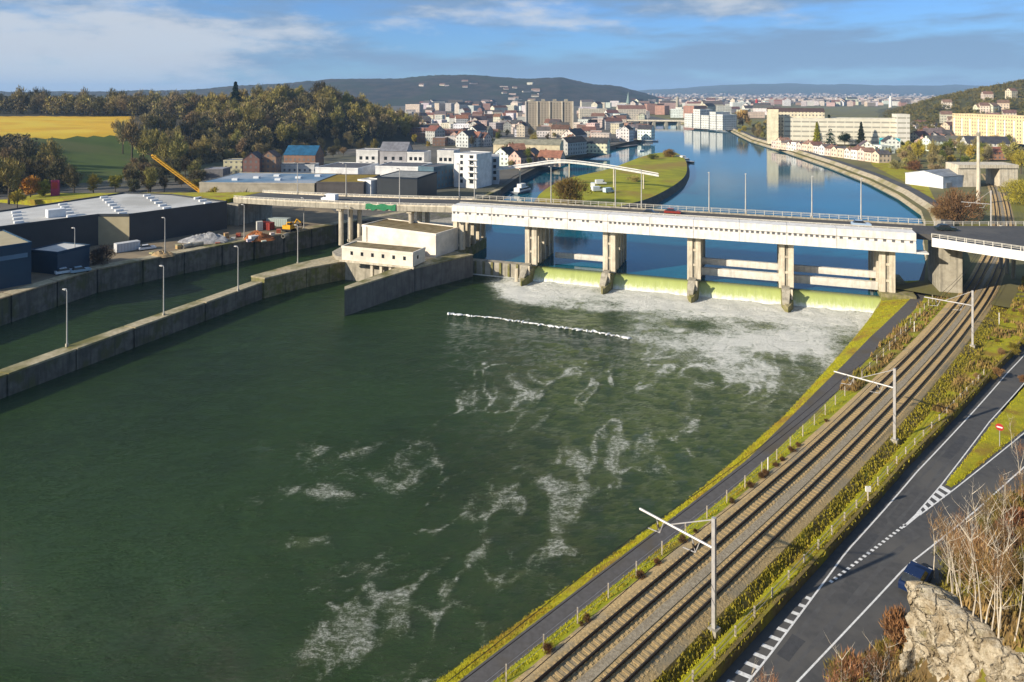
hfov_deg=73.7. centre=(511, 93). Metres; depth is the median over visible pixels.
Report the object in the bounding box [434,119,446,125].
town house
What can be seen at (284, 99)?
leafy tree
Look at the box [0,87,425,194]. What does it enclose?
hill
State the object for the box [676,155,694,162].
passenger boat
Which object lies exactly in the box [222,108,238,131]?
tree
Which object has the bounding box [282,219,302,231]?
excavator
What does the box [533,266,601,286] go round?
waterfall
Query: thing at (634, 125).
town house
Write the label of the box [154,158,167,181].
town tree
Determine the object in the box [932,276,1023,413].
dry weeds
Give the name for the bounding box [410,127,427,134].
town house
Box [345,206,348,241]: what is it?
lamp post
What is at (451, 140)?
town house
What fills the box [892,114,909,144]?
school block
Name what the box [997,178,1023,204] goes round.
shrub
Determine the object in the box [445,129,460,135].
town house
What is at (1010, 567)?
sapling
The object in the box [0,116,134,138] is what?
field
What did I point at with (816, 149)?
row house
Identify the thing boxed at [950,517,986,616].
sapling
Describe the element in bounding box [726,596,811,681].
hatched marking
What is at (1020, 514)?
scrub bush
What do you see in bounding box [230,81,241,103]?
fir tree
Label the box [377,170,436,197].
dark hall
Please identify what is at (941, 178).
white shed
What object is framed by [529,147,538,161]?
town house
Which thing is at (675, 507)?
overhead wire
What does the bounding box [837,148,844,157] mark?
row house
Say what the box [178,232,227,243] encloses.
rubble heap
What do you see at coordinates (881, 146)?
town house
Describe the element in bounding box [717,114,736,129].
riverside block
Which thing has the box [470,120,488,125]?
town house
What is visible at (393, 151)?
modern house
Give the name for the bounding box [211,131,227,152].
bare tree
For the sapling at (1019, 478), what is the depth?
73.81 m
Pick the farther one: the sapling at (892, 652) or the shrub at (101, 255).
the shrub at (101, 255)
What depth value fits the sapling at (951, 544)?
59.04 m
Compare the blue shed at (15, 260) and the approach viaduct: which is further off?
the approach viaduct
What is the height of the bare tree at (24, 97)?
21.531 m
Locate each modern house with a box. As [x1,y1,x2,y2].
[356,148,379,164]
[379,142,412,163]
[407,150,430,161]
[437,148,459,163]
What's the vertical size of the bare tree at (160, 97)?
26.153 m
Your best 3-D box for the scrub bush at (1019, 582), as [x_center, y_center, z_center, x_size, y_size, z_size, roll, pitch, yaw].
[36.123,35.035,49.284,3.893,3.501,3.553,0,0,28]
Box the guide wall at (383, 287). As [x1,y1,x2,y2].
[344,252,472,315]
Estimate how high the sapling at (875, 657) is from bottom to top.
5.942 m
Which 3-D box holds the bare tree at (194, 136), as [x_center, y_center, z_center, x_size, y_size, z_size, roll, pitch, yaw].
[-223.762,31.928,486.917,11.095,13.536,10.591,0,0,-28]
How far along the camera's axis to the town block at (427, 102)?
1898.93 m
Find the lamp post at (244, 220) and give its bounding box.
[241,204,244,237]
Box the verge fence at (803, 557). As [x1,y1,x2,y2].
[684,369,984,681]
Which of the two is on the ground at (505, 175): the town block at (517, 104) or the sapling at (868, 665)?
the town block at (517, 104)
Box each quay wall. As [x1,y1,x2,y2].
[0,219,356,325]
[362,189,500,218]
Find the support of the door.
in the white shed at (941, 178)
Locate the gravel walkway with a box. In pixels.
[576,186,1004,681]
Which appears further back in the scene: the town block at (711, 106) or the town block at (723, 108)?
the town block at (711, 106)
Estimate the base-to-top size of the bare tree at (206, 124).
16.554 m
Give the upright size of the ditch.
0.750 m
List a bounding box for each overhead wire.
[447,185,997,681]
[520,183,1009,681]
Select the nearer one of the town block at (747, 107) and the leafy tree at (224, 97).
the leafy tree at (224, 97)
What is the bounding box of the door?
[946,182,951,187]
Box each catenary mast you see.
[639,508,720,639]
[834,368,898,445]
[924,290,975,347]
[965,190,991,225]
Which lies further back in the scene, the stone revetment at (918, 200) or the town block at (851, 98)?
the town block at (851, 98)
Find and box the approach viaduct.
[227,190,473,244]
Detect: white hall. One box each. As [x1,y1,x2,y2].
[315,162,378,173]
[375,162,431,174]
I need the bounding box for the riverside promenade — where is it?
[736,128,952,225]
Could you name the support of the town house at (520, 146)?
on the ground at (505, 175)
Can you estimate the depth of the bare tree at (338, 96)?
623.99 m
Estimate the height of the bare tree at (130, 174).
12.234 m
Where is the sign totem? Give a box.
[51,180,59,195]
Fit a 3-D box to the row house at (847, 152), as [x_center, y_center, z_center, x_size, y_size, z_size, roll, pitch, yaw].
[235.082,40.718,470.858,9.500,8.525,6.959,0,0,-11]
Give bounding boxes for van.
[321,193,338,200]
[591,186,602,191]
[595,179,606,184]
[603,187,614,192]
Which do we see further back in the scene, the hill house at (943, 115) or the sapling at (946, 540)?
the hill house at (943, 115)
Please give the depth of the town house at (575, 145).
487.75 m
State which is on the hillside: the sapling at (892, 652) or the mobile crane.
the sapling at (892, 652)
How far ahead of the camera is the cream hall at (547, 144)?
458.68 m
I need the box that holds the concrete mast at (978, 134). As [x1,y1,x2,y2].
[976,132,980,201]
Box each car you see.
[54,267,71,274]
[70,266,91,273]
[138,244,155,250]
[642,209,658,214]
[664,208,680,213]
[851,219,871,225]
[898,561,932,591]
[934,223,956,230]
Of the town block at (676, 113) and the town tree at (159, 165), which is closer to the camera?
the town tree at (159, 165)
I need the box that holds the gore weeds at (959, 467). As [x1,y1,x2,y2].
[947,390,1023,484]
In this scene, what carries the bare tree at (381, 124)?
on the hill at (58, 103)
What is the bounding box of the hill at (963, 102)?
[876,83,1023,149]
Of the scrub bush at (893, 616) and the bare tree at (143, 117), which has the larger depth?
the bare tree at (143, 117)
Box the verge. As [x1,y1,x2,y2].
[679,281,1023,681]
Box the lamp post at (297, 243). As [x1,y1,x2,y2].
[294,224,298,262]
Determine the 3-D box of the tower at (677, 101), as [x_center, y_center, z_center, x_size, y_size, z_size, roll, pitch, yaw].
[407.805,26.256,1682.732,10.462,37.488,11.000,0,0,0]
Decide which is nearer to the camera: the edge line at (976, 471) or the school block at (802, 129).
the edge line at (976, 471)
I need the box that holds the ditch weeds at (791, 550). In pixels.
[652,295,1007,681]
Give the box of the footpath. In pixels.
[458,259,926,681]
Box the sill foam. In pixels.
[473,274,518,278]
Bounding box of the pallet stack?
[175,244,181,248]
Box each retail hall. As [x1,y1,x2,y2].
[199,172,341,193]
[316,174,379,195]
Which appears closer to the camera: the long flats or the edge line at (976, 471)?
the edge line at (976, 471)
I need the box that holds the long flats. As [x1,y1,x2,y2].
[952,113,1023,143]
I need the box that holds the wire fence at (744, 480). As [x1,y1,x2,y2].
[487,295,932,681]
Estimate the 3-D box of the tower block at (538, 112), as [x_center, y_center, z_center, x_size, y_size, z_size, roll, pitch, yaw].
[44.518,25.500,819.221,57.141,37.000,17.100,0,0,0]
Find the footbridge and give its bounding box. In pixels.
[496,160,658,188]
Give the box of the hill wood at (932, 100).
[882,79,1023,130]
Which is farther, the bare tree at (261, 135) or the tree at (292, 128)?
the tree at (292, 128)
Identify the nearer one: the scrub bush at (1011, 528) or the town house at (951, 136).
the scrub bush at (1011, 528)
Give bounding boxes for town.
[647,93,935,104]
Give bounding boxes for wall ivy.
[693,334,1023,681]
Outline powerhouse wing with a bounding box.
[339,241,425,276]
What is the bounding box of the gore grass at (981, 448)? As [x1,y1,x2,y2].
[946,388,1023,486]
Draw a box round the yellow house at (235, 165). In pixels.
[223,158,242,173]
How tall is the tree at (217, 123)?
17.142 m
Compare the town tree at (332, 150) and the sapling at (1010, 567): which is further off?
the town tree at (332, 150)
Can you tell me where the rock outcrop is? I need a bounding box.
[899,581,1023,681]
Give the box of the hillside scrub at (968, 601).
[832,482,1023,681]
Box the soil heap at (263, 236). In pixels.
[244,230,274,241]
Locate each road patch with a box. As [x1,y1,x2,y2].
[759,450,944,681]
[777,454,956,681]
[777,634,805,661]
[833,532,878,577]
[942,435,968,458]
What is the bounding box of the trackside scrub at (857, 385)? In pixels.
[839,292,951,390]
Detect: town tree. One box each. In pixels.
[126,162,134,170]
[126,178,141,192]
[129,157,138,166]
[137,155,148,163]
[137,162,152,171]
[139,173,153,192]
[152,167,167,184]
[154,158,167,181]
[159,177,169,191]
[168,157,183,182]
[177,176,185,186]
[179,154,190,176]
[186,169,203,181]
[187,160,201,177]
[189,156,203,169]
[192,179,200,189]
[196,169,207,179]
[224,148,231,156]
[228,149,234,157]
[253,142,264,152]
[262,142,271,153]
[279,140,286,152]
[291,139,299,144]
[317,137,325,147]
[329,147,336,155]
[339,147,346,155]
[347,135,354,147]
[355,139,366,148]
[369,138,380,147]
[412,135,416,144]
[468,135,475,147]
[522,147,531,156]
[529,132,537,138]
[756,126,763,135]
[897,150,907,160]
[907,152,917,161]
[927,150,938,163]
[936,155,944,166]
[939,150,946,165]
[945,145,953,161]
[946,155,955,161]
[955,142,966,157]
[961,156,968,161]
[965,144,976,158]
[971,136,981,153]
[981,147,993,161]
[983,143,992,156]
[1005,152,1015,163]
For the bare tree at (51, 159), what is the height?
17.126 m
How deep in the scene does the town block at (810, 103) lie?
2384.58 m
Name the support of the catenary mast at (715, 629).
on the ditch
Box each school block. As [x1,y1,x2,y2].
[783,117,894,144]
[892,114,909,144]
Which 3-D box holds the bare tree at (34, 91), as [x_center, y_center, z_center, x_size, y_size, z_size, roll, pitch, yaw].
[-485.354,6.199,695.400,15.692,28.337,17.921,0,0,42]
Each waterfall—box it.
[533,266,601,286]
[613,272,687,294]
[699,280,780,303]
[793,288,880,312]
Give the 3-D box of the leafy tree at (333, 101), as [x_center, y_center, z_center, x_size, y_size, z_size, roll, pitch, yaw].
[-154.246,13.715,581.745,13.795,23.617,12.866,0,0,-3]
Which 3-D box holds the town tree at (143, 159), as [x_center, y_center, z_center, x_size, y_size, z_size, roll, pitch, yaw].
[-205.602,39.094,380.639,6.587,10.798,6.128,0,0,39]
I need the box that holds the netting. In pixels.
[365,203,395,210]
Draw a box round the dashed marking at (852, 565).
[829,524,905,582]
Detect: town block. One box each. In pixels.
[405,104,422,111]
[423,100,431,108]
[435,103,444,110]
[445,103,454,110]
[448,100,462,102]
[454,102,466,113]
[467,105,480,112]
[472,101,482,106]
[483,103,492,109]
[490,105,507,112]
[506,105,515,109]
[511,102,521,109]
[580,100,593,106]
[591,102,602,107]
[601,102,611,107]
[610,101,618,106]
[630,101,638,104]
[644,104,656,113]
[655,105,668,114]
[659,101,675,109]
[671,109,682,117]
[683,105,706,117]
[687,102,700,105]
[700,101,723,105]
[701,103,715,111]
[716,106,731,113]
[730,102,750,108]
[732,106,739,112]
[742,105,752,111]
[748,112,764,117]
[753,103,770,104]
[753,105,772,114]
[774,100,781,103]
[782,98,790,105]
[801,101,806,105]
[807,101,813,105]
[819,101,824,105]
[846,97,856,101]
[847,100,852,105]
[864,102,875,105]
[892,100,899,105]
[899,101,906,105]
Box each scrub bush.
[823,650,874,681]
[833,645,873,681]
[875,637,899,657]
[879,615,909,647]
[881,603,909,644]
[932,546,979,580]
[948,539,987,566]
[956,531,993,562]
[965,581,986,595]
[974,536,1012,571]
[976,521,1019,549]
[977,513,999,531]
[982,551,1023,595]
[986,494,1015,519]
[989,492,1023,521]
[992,490,1023,502]
[993,520,1022,549]
[998,505,1023,530]
[1014,524,1023,536]
[1018,486,1023,502]
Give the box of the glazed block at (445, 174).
[418,163,453,188]
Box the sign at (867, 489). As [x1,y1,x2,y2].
[865,486,870,500]
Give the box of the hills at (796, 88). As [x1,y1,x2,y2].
[80,83,982,96]
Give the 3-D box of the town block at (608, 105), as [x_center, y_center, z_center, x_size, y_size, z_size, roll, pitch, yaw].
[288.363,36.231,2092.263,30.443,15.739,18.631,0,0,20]
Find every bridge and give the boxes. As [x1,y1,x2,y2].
[452,195,936,312]
[627,119,683,125]
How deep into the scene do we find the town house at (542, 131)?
684.41 m
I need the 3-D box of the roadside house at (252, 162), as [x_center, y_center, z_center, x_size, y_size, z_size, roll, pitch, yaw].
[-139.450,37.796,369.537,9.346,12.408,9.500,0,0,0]
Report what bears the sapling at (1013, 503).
on the hillside
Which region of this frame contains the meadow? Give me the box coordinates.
[30,135,152,183]
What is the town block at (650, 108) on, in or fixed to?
on the ground at (1008, 291)
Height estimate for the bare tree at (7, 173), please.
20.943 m
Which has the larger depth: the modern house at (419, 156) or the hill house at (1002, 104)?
the hill house at (1002, 104)
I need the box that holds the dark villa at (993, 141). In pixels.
[960,136,1010,146]
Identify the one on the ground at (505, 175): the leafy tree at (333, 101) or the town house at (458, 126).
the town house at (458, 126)
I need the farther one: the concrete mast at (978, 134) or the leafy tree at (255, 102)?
the leafy tree at (255, 102)
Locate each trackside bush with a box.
[542,641,555,654]
[582,613,592,622]
[636,569,646,579]
[654,557,661,564]
[677,534,687,544]
[729,497,735,503]
[745,479,755,487]
[787,445,796,452]
[972,372,980,378]
[973,354,985,360]
[992,367,1005,376]
[997,348,1005,354]
[1006,341,1017,349]
[1011,348,1020,354]
[1017,375,1023,382]
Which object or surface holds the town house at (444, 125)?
on the ground at (505, 175)
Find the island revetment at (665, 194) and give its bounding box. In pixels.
[534,162,689,207]
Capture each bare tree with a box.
[0,136,14,155]
[0,145,16,161]
[0,156,25,203]
[8,188,26,207]
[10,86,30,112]
[11,138,40,162]
[14,169,27,189]
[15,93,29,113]
[16,156,34,176]
[19,174,40,196]
[25,154,39,175]
[27,86,40,98]
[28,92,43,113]
[31,155,52,181]
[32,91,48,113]
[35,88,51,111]
[35,179,50,195]
[39,136,64,156]
[39,149,56,162]
[41,152,57,169]
[42,151,67,181]
[58,157,71,184]
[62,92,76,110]
[62,165,84,192]
[74,100,85,115]
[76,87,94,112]
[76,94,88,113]
[86,174,102,192]
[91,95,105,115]
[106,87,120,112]
[108,174,122,191]
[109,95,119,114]
[111,118,118,127]
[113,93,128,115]
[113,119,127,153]
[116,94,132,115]
[119,115,143,157]
[123,166,142,190]
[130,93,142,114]
[134,89,145,98]
[134,125,153,156]
[136,103,149,114]
[138,113,151,126]
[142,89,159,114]
[143,167,158,192]
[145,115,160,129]
[145,128,160,158]
[153,145,162,157]
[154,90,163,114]
[157,131,173,161]
[158,117,167,131]
[160,154,171,162]
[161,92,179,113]
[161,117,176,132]
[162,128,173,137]
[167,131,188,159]
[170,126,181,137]
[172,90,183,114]
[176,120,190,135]
[180,94,189,102]
[181,134,196,155]
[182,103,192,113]
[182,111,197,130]
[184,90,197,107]
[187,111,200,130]
[187,139,202,157]
[188,94,202,109]
[191,129,205,141]
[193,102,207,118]
[194,133,211,155]
[198,135,212,156]
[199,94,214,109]
[201,109,210,117]
[203,118,213,131]
[206,90,221,101]
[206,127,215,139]
[206,187,217,191]
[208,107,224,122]
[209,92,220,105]
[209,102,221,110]
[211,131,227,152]
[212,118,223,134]
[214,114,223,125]
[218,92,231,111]
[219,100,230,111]
[220,126,230,138]
[221,137,235,148]
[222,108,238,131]
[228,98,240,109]
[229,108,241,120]
[230,129,243,144]
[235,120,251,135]
[235,139,247,151]
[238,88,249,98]
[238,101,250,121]
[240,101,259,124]
[244,133,256,153]
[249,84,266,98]
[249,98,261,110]
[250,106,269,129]
[256,128,268,144]
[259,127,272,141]
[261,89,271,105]
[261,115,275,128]
[264,103,272,112]
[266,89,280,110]
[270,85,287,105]
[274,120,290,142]
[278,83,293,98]
[278,108,288,115]
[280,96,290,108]
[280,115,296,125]
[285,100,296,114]
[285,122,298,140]
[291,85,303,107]
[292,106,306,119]
[296,114,306,123]
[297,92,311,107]
[298,128,310,142]
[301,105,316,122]
[303,134,312,144]
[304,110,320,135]
[304,123,315,136]
[311,80,325,93]
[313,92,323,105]
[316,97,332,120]
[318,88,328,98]
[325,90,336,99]
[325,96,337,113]
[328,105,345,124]
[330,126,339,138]
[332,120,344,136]
[335,92,342,100]
[342,90,353,105]
[342,131,351,138]
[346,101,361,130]
[351,96,362,105]
[356,109,369,121]
[356,121,369,136]
[359,93,368,106]
[363,103,378,116]
[365,116,378,137]
[371,102,383,122]
[377,113,391,136]
[377,119,388,138]
[381,107,397,124]
[398,110,404,130]
[398,111,412,135]
[409,115,418,128]
[412,112,421,126]
[735,109,750,125]
[813,122,819,141]
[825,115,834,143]
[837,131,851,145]
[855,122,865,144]
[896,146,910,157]
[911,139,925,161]
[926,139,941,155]
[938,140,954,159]
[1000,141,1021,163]
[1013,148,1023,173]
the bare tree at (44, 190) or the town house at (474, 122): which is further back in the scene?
the town house at (474, 122)
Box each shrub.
[90,244,117,264]
[552,176,592,203]
[626,175,639,181]
[647,153,658,159]
[663,148,675,156]
[888,158,905,168]
[903,160,922,170]
[927,163,945,169]
[927,203,954,220]
[930,186,989,224]
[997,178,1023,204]
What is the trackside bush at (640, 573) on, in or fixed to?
on the ballast shoulder at (658, 567)
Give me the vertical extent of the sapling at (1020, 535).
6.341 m
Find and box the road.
[716,345,1023,681]
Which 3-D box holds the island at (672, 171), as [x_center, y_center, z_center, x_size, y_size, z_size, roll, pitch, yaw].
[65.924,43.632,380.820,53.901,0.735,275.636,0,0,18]
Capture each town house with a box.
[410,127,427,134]
[417,132,424,142]
[420,117,430,123]
[425,107,434,112]
[425,124,444,143]
[426,112,433,118]
[432,137,447,145]
[434,111,446,119]
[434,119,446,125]
[435,115,444,119]
[441,123,455,127]
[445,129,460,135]
[445,136,455,144]
[449,115,454,122]
[449,130,457,135]
[453,123,468,128]
[455,114,468,123]
[455,131,481,146]
[456,129,474,147]
[460,108,469,112]
[467,125,486,131]
[469,120,481,127]
[470,116,486,120]
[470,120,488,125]
[472,111,483,115]
[480,131,491,145]
[484,115,492,121]
[486,126,492,136]
[488,122,503,129]
[492,110,501,113]
[493,114,502,121]
[493,129,497,136]
[493,146,514,165]
[503,120,511,131]
[505,110,516,112]
[506,113,515,119]
[507,142,525,149]
[508,149,533,168]
[510,119,522,126]
[517,116,524,121]
[517,122,527,136]
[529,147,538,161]
[536,126,550,136]
[537,149,565,166]
[544,118,549,124]
[548,118,561,133]
[551,124,569,137]
[552,121,569,124]
[561,136,586,155]
[562,128,586,136]
[574,122,582,127]
[578,119,587,123]
[582,116,597,118]
[582,126,595,136]
[584,136,609,153]
[586,123,599,129]
[588,119,597,122]
[590,130,601,135]
[591,113,604,118]
[591,132,610,141]
[602,117,621,129]
[604,110,618,115]
[610,123,623,133]
[615,115,625,122]
[619,125,633,141]
[627,123,643,136]
[637,124,654,139]
[639,113,644,119]
[856,140,874,148]
[874,144,894,152]
[880,135,900,151]
[910,130,928,144]
[922,127,942,134]
[922,134,947,150]
[942,129,952,135]
[946,134,962,147]
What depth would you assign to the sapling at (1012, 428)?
87.65 m
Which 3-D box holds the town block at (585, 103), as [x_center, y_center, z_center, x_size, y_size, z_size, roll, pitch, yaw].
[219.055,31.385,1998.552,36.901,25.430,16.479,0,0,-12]
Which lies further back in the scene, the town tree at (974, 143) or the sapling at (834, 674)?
the town tree at (974, 143)
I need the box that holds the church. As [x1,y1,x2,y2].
[626,93,629,104]
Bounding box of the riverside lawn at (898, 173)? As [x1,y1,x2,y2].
[871,160,934,222]
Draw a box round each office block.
[766,108,824,136]
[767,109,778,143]
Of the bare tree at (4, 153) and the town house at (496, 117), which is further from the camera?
the town house at (496, 117)
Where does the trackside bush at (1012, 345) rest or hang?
on the verge
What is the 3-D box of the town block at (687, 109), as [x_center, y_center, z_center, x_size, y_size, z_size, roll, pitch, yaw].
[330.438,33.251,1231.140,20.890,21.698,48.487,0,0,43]
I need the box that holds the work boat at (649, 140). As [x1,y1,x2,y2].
[641,140,658,141]
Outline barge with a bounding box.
[616,144,637,147]
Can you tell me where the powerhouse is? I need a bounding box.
[362,218,458,256]
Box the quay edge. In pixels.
[472,122,675,198]
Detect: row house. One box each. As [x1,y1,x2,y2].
[771,140,775,148]
[776,136,790,148]
[781,139,789,149]
[786,140,798,150]
[791,142,797,150]
[796,140,802,149]
[801,139,813,150]
[807,140,822,151]
[813,146,818,153]
[819,143,833,154]
[825,144,835,155]
[831,145,846,156]
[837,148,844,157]
[843,146,852,158]
[850,145,862,159]
[857,146,874,160]
[864,152,872,161]
[871,149,891,162]
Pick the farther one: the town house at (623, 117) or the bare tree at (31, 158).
the town house at (623, 117)
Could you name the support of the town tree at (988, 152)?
on the ground at (1008, 291)
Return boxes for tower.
[676,96,678,106]
[888,96,891,107]
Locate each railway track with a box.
[530,174,1001,681]
[598,187,1013,681]
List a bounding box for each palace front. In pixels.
[578,108,606,118]
[616,105,645,119]
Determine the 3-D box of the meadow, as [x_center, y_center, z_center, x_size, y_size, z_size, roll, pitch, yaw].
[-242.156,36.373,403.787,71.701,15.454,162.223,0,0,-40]
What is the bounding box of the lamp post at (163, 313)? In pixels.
[159,265,164,315]
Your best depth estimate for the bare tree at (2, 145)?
372.82 m
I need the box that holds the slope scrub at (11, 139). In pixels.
[0,133,300,192]
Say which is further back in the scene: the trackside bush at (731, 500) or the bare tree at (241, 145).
the bare tree at (241, 145)
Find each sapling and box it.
[750,658,766,681]
[760,660,778,681]
[822,663,844,681]
[826,636,853,681]
[838,655,867,681]
[858,634,887,681]
[868,638,887,681]
[881,634,900,681]
[926,505,947,577]
[933,505,962,593]
[935,514,964,583]
[935,530,975,607]
[943,517,977,596]
[950,502,972,545]
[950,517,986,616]
[952,513,1020,623]
[953,505,1000,587]
[954,499,981,581]
[961,482,999,538]
[972,521,1017,638]
[976,542,1013,630]
[977,486,996,531]
[982,488,1010,543]
[984,505,1022,557]
[992,538,1020,628]
[996,466,1016,504]
[996,502,1018,550]
[997,542,1023,641]
[1003,516,1023,567]
[1004,482,1020,543]
[1006,413,1016,445]
[1010,436,1023,473]
[1012,460,1023,503]
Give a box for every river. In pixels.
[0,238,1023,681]
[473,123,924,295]
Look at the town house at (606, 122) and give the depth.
830.63 m
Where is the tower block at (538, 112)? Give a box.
[525,99,573,129]
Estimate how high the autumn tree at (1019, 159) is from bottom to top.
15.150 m
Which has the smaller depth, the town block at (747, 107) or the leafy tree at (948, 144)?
the leafy tree at (948, 144)
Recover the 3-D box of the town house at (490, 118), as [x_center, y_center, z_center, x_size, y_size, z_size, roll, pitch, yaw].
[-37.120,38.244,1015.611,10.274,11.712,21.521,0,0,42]
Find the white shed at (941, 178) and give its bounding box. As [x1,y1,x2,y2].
[905,168,963,188]
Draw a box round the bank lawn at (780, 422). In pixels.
[437,280,918,681]
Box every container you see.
[114,240,139,252]
[248,235,258,240]
[256,221,262,230]
[263,221,274,230]
[266,217,290,226]
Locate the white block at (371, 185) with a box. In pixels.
[358,178,376,195]
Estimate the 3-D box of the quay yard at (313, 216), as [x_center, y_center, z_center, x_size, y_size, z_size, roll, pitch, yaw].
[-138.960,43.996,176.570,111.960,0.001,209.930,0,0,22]
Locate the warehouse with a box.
[0,192,226,248]
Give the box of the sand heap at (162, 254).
[151,250,174,257]
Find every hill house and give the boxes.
[939,111,952,122]
[941,99,951,108]
[941,122,952,131]
[973,104,979,112]
[978,102,989,113]
[981,91,992,101]
[989,103,998,112]
[997,100,1009,110]
[1001,110,1016,114]
[1005,88,1017,98]
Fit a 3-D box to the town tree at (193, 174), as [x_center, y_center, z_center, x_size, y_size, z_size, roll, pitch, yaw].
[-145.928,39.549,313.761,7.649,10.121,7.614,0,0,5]
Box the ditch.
[653,305,1007,681]
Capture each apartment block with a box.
[454,151,491,188]
[492,154,499,183]
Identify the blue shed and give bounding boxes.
[0,230,31,288]
[31,242,89,274]
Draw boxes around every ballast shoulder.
[513,174,992,681]
[639,193,1015,681]
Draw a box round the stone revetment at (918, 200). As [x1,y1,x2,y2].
[681,122,940,260]
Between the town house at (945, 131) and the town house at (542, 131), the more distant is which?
the town house at (542, 131)
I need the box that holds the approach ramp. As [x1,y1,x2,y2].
[925,221,1023,284]
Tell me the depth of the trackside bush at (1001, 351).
117.14 m
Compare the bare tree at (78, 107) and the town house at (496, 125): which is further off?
the town house at (496, 125)
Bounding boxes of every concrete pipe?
[181,243,192,248]
[193,241,203,246]
[281,233,288,237]
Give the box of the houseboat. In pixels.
[510,183,530,193]
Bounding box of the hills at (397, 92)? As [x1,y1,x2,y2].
[0,75,662,105]
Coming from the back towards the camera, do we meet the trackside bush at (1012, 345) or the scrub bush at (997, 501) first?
the trackside bush at (1012, 345)
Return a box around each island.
[332,217,457,280]
[538,152,686,205]
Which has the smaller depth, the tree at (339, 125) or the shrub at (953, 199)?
the shrub at (953, 199)
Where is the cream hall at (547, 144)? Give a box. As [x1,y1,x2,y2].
[493,139,562,152]
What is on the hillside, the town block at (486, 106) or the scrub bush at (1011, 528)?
the scrub bush at (1011, 528)
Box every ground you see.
[0,106,669,219]
[612,103,1023,308]
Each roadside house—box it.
[204,167,230,180]
[243,151,262,172]
[261,150,281,172]
[281,163,318,172]
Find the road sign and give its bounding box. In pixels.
[995,423,1003,445]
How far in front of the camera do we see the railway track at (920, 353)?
72.78 m
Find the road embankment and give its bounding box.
[0,192,261,205]
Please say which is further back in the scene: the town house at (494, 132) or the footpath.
the town house at (494, 132)
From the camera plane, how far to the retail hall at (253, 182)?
278.71 m
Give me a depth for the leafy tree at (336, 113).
564.28 m
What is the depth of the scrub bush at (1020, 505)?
73.00 m
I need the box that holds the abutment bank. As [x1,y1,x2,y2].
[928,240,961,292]
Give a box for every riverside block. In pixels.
[684,113,692,127]
[693,109,712,128]
[701,115,709,128]
[710,112,729,129]
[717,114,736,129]
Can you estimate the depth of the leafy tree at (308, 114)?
547.92 m
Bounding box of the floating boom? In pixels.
[447,312,630,338]
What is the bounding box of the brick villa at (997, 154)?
[980,147,1005,159]
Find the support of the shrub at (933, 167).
on the ground at (1008, 291)
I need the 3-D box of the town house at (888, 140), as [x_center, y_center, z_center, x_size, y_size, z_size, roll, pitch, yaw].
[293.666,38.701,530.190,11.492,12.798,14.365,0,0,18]
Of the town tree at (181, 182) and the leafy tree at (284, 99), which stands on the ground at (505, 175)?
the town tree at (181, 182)
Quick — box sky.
[0,0,1023,91]
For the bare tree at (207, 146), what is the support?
on the hill at (58, 103)
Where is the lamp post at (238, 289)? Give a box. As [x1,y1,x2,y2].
[234,246,239,291]
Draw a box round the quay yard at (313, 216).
[0,208,345,298]
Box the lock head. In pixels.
[356,212,451,237]
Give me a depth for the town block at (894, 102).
2404.78 m
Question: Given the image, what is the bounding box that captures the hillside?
[839,490,1023,681]
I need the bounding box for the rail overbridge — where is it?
[946,162,1018,186]
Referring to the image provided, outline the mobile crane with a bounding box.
[151,154,198,191]
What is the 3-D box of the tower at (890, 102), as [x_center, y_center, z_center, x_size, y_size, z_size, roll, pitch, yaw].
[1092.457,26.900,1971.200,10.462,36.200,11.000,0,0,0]
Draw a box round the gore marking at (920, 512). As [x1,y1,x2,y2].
[903,485,950,527]
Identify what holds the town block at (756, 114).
on the ground at (1008, 291)
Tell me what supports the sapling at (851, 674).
on the hillside
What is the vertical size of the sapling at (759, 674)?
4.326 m
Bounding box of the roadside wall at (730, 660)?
[698,336,1023,681]
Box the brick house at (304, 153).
[283,145,323,165]
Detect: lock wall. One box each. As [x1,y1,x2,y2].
[0,281,262,398]
[251,256,344,297]
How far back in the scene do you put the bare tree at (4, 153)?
344.34 m
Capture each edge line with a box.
[747,355,1023,681]
[796,467,1023,681]
[916,383,1023,512]
[922,433,1023,513]
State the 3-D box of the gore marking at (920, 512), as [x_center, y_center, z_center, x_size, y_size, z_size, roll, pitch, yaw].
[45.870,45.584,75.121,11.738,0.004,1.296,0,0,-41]
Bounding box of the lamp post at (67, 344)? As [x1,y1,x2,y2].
[62,288,68,346]
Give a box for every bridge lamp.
[294,162,297,193]
[396,168,400,204]
[457,163,459,199]
[471,163,474,199]
[614,168,615,207]
[640,169,641,208]
[708,172,709,212]
[745,173,745,214]
[811,176,812,218]
[860,178,862,219]

